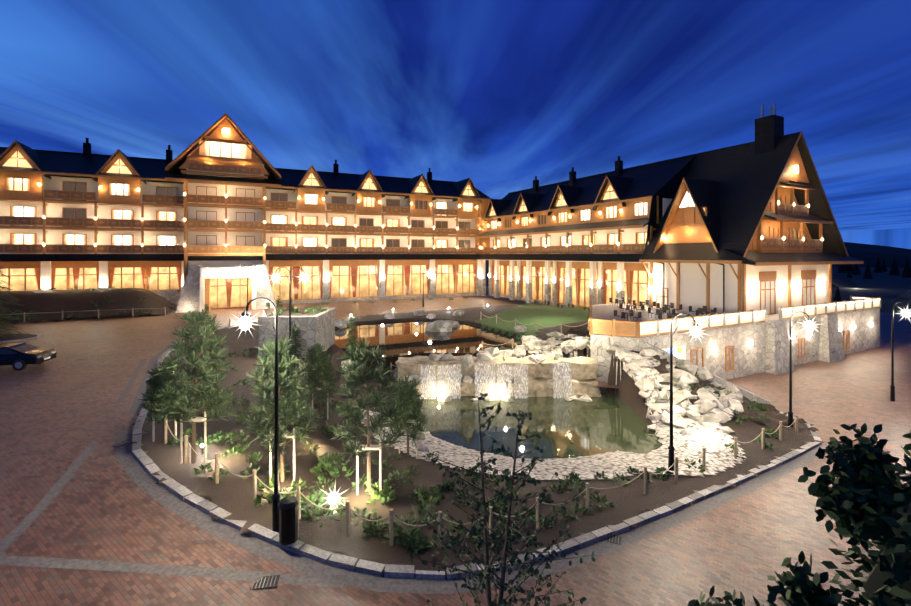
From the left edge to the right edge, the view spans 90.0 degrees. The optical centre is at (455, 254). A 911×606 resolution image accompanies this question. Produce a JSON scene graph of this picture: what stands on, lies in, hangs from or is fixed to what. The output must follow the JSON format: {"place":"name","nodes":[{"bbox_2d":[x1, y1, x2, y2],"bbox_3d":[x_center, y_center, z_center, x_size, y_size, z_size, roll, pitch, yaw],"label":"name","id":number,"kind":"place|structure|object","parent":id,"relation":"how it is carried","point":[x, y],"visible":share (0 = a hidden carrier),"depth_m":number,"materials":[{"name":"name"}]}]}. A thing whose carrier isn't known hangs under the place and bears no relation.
{"place":"outdoors","nodes":[
{"label":"outdoors","id":0,"kind":"place"},
{"bbox_2d":[0,308,329,340],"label":"landscape mulch bark","id":1,"kind":"object","parent":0,"point":[21,336],"visible":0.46,"depth_m":34.24,"materials":[{"name":"brown wood"}]},
{"bbox_2d":[6,141,704,246],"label":"windows","id":2,"kind":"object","parent":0,"point":[242,151],"visible":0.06,"depth_m":56.86,"materials":[{"name":"glass"}]},
{"bbox_2d":[335,320,521,357],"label":"pond water","id":3,"kind":"structure","parent":0,"point":[399,338],"depth_m":38.19,"materials":[{"name":"black liquid"}]},
{"bbox_2d":[0,286,910,605],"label":"road paving","id":4,"kind":"structure","parent":0,"point":[62,410],"depth_m":14.05,"materials":[{"name":"brick"}]},
{"bbox_2d":[12,360,43,370],"bbox_3d":[-27.457,6.538,27.563,3.560,0.643,1.800,0,0,-11],"label":"car tyre","id":5,"kind":"object","parent":4,"relation":"on","point":[24,366],"visible":0.46,"depth_m":26.98,"materials":[{"name":"black rubber"}]},
{"bbox_2d":[0,343,56,365],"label":"car","id":6,"kind":"object","parent":4,"relation":"on","point":[27,353],"depth_m":27.17,"materials":[{"name":"blue metal"}]},
{"bbox_2d":[15,362,21,368],"bbox_3d":[-27.457,6.538,27.563,3.300,0.380,1.810,0,0,-11],"label":"wheel rim","id":7,"kind":"object","parent":6,"relation":"attached to","point":[18,365],"visible":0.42,"depth_m":26.95,"materials":[{"name":"silver metal"}]},
{"bbox_2d":[42,352,51,357],"bbox_3d":[-25.120,6.168,28.019,0.022,0.200,0.800,0,0,-11],"label":"car grille","id":8,"kind":"object","parent":6,"relation":"on","point":[47,355],"visible":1,"depth_m":28.04,"materials":[{"name":"silver metal"}]},
{"bbox_2d":[0,288,176,323],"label":"berm mulch","id":9,"kind":"object","parent":4,"relation":"on","point":[41,301],"depth_m":50.03,"materials":[{"name":"brown soil"}]},
{"bbox_2d":[0,266,359,358],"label":"trees","id":10,"kind":"object","parent":4,"relation":"on","point":[295,333],"visible":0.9,"depth_m":36.84,"materials":[{"name":"green plant"}]},
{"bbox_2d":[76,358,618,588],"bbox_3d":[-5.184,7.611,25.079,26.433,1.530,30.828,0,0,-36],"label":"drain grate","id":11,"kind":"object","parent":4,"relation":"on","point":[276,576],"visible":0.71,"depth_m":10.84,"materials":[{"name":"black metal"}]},
{"bbox_2d":[77,358,621,589],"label":"frames","id":12,"kind":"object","parent":4,"relation":"on","point":[278,576],"visible":0.52,"depth_m":10.84,"materials":[{"name":"black"}]},
{"bbox_2d":[1,286,778,559],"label":"shrub leaves","id":13,"kind":"object","parent":4,"relation":"on","point":[411,539],"visible":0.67,"depth_m":15.14,"materials":[{"name":"green plant"}]},
{"bbox_2d":[0,307,797,547],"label":"wooden fence post","id":14,"kind":"object","parent":4,"relation":"on","point":[439,512],"visible":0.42,"depth_m":14.51,"materials":[{"name":"brown wood"}]},
{"bbox_2d":[166,313,796,526],"bbox_3d":[-3.308,6.891,31.731,27.887,3.275,37.498,0,0,-30],"label":"rope fence","id":15,"kind":"object","parent":14,"relation":"attached to","point":[486,514],"visible":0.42,"depth_m":14.36,"materials":[{"name":"beige"}]},
{"bbox_2d":[0,322,821,579],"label":"granite kerb","id":16,"kind":"object","parent":4,"relation":"on","point":[207,507],"visible":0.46,"depth_m":13.37,"materials":[{"name":"grey stone"}]},
{"bbox_2d":[0,341,826,593],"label":"paving strip","id":17,"kind":"object","parent":4,"relation":"on","point":[319,574],"visible":0.83,"depth_m":12.09,"materials":[{"name":"grey stone"}]},
{"bbox_2d":[0,113,879,370],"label":"framing","id":18,"kind":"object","parent":4,"relation":"on","point":[685,224],"depth_m":55.41,"materials":[{"name":"brown wood"}]},
{"bbox_2d":[202,270,252,276],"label":"entrance sign","id":19,"kind":"object","parent":18,"relation":"attached to","point":[205,273],"visible":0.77,"depth_m":55.77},
{"bbox_2d":[64,182,545,247],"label":"windows","id":20,"kind":"structure","parent":18,"relation":"attached to","point":[69,212],"depth_m":67.72,"materials":[{"name":"glass"}]},
{"bbox_2d":[3,151,616,215],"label":"dormer windows","id":21,"kind":"structure","parent":18,"relation":"attached to","point":[10,162],"depth_m":54.86,"materials":[{"name":"glass"}]},
{"bbox_2d":[0,265,646,307],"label":"ground floor windows","id":22,"kind":"structure","parent":18,"relation":"attached to","point":[232,296],"depth_m":62.77,"materials":[{"name":"yellow glass"}]},
{"bbox_2d":[0,163,820,334],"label":"hotel wood panel","id":23,"kind":"object","parent":18,"relation":"attached to","point":[621,327],"visible":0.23,"depth_m":56.52,"materials":[{"name":"brown wood"}]},
{"bbox_2d":[0,158,828,358],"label":"building wall","id":24,"kind":"structure","parent":18,"relation":"attached to","point":[692,285],"depth_m":55.56,"materials":[{"name":"beige paint"}]},
{"bbox_2d":[0,115,860,264],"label":"hotel roof tiles","id":25,"kind":"object","parent":18,"relation":"attached to","point":[731,188],"visible":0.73,"depth_m":50.01,"materials":[{"name":"black tile"}]},
{"bbox_2d":[38,128,872,356],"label":"wall lamps","id":26,"kind":"object","parent":18,"relation":"attached to","point":[655,291],"depth_m":51.59,"materials":[{"name":"white glass"}]},
{"bbox_2d":[592,303,877,337],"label":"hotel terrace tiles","id":27,"kind":"object","parent":18,"relation":"attached to","point":[604,311],"depth_m":40.92,"materials":[{"name":"tile"}]},
{"bbox_2d":[534,297,725,320],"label":"terrace chairs","id":28,"kind":"object","parent":27,"relation":"on","point":[664,309],"visible":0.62,"depth_m":40.59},
{"bbox_2d":[640,297,879,334],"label":"railing panels","id":29,"kind":"object","parent":18,"relation":"attached to","point":[645,329],"visible":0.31,"depth_m":34.33,"materials":[{"name":"white glass"}]},
{"bbox_2d":[641,297,879,324],"bbox_3d":[27.315,4.473,37.593,34.880,0.070,2.200,0,0,-32],"label":"hotel led strip","id":30,"kind":"object","parent":29,"relation":"attached to","point":[759,311],"visible":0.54,"depth_m":35.03,"materials":[{"name":"white plastic"}]},
{"bbox_2d":[760,105,763,117],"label":"chimney pipe","id":31,"kind":"object","parent":18,"relation":"attached to","point":[761,111],"visible":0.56,"depth_m":43.60,"materials":[{"name":"grey metal"}]},
{"bbox_2d":[772,104,775,114],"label":"chimney pipe","id":32,"kind":"object","parent":18,"relation":"attached to","point":[773,109],"visible":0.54,"depth_m":42.74,"materials":[{"name":"metal"}]},
{"bbox_2d":[131,305,824,573],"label":"island mulch","id":33,"kind":"object","parent":4,"relation":"on","point":[231,493],"depth_m":16.11,"materials":[{"name":"brown soil"}]},
{"bbox_2d":[152,388,416,494],"bbox_3d":[-6.438,6.941,18.479,9.692,3.354,8.132,0,0,-1],"label":"wooden tree stake","id":34,"kind":"object","parent":33,"relation":"in","point":[202,419],"visible":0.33,"depth_m":15.52,"materials":[{"name":"beige wood"}]},
{"bbox_2d":[151,297,846,605],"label":"tree trunks","id":35,"kind":"object","parent":33,"relation":"on","point":[485,536],"visible":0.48,"depth_m":6.55,"materials":[{"name":"brown wood"}]},
{"bbox_2d":[138,309,429,464],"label":"trees","id":36,"kind":"object","parent":35,"relation":"attached to","point":[177,400],"visible":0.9,"depth_m":15.15,"materials":[{"name":"green plant"}]},
{"bbox_2d":[410,393,594,605],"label":"broad leaves","id":37,"kind":"object","parent":35,"relation":"attached to","point":[506,473],"visible":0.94,"depth_m":6.38,"materials":[{"name":"green plant"}]},
{"bbox_2d":[688,423,910,605],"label":"dark broad leaves","id":38,"kind":"object","parent":35,"relation":"attached to","point":[862,497],"visible":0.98,"depth_m":6.46,"materials":[{"name":"green plant"}]},
{"bbox_2d":[863,503,910,605],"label":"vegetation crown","id":39,"kind":"object","parent":35,"relation":"attached to","point":[876,578],"visible":0.4,"depth_m":5.85,"materials":[{"name":"green plant"}]},
{"bbox_2d":[335,309,743,451],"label":"rocks","id":40,"kind":"object","parent":33,"relation":"on","point":[715,415],"visible":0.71,"depth_m":27.41,"materials":[{"name":"beige stone"}]},
{"bbox_2d":[202,264,909,544],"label":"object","id":41,"kind":"object","parent":4,"relation":"on","point":[285,517],"visible":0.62,"depth_m":12.47,"materials":[{"name":"black metal"}]},
{"bbox_2d":[237,267,910,503],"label":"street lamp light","id":42,"kind":"object","parent":41,"relation":"attached to","point":[333,498],"visible":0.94,"depth_m":23.42,"materials":[{"name":"white glass"}]},
{"bbox_2d":[239,275,908,336],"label":"white lamp globes","id":43,"kind":"object","parent":41,"relation":"on","point":[243,318],"depth_m":12.53,"materials":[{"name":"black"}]},
{"bbox_2d":[0,0,910,248],"label":"sky","id":44,"kind":"structure","parent":0,"point":[500,95],"materials":[{"name":"blue"}]},
{"bbox_2d":[40,264,881,392],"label":"stone wall","id":45,"kind":"structure","parent":0,"point":[767,350],"depth_m":39.33,"materials":[{"name":"grey stone"}]},
{"bbox_2d":[258,308,769,403],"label":"stone wall","id":46,"kind":"structure","parent":0,"point":[319,328],"depth_m":30.18,"materials":[{"name":"grey stone"}]},
{"bbox_2d":[475,304,589,339],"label":"lawn","id":47,"kind":"structure","parent":0,"point":[545,315],"depth_m":46.56,"materials":[{"name":"green plant"}]},
{"bbox_2d":[421,392,660,458],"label":"pond water","id":48,"kind":"structure","parent":0,"point":[604,423],"depth_m":24.32,"materials":[{"name":"green liquid"}]},
{"bbox_2d":[420,363,571,398],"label":"waterfalls","id":49,"kind":"structure","parent":48,"relation":"on","point":[481,377],"depth_m":29.14,"materials":[{"name":"white liquid"}]},
{"bbox_2d":[395,354,600,397],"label":"landscape waterfall blocks","id":50,"kind":"structure","parent":48,"relation":"in","point":[582,374],"depth_m":29.71,"materials":[{"name":"beige stone"}]},
{"bbox_2d":[356,335,746,479],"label":"pebble beach","id":51,"kind":"structure","parent":0,"point":[686,446],"depth_m":19.93,"materials":[{"name":"beige stone"}]},
{"bbox_2d":[499,325,818,431],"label":"rockery base soil","id":52,"kind":"structure","parent":0,"point":[747,412],"depth_m":26.09,"materials":[{"name":"brown soil"}]},
{"bbox_2d":[485,260,910,315],"bbox_3d":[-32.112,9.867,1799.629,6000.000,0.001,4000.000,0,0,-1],"label":"trees","id":53,"kind":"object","parent":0,"point":[887,288],"depth_m":133.35,"materials":[{"name":"green plant"}]},
{"bbox_2d":[832,242,910,267],"bbox_3d":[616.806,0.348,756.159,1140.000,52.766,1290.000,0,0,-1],"label":"hill terrain","id":54,"kind":"structure","parent":0,"point":[869,254],"depth_m":411.84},
{"bbox_2d":[834,251,910,300],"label":"forest tree","id":55,"kind":"object","parent":54,"relation":"on","point":[849,269],"visible":0.06,"depth_m":218.06,"materials":[{"name":"plant"}]},
{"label":"distant houses","id":56,"kind":"object","parent":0,"visible":0},
{"bbox_2d":[832,275,910,299],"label":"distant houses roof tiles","id":57,"kind":"object","parent":56,"relation":"on","point":[840,281],"visible":0.06,"depth_m":139.51,"materials":[{"name":"black tile"}]}
]}

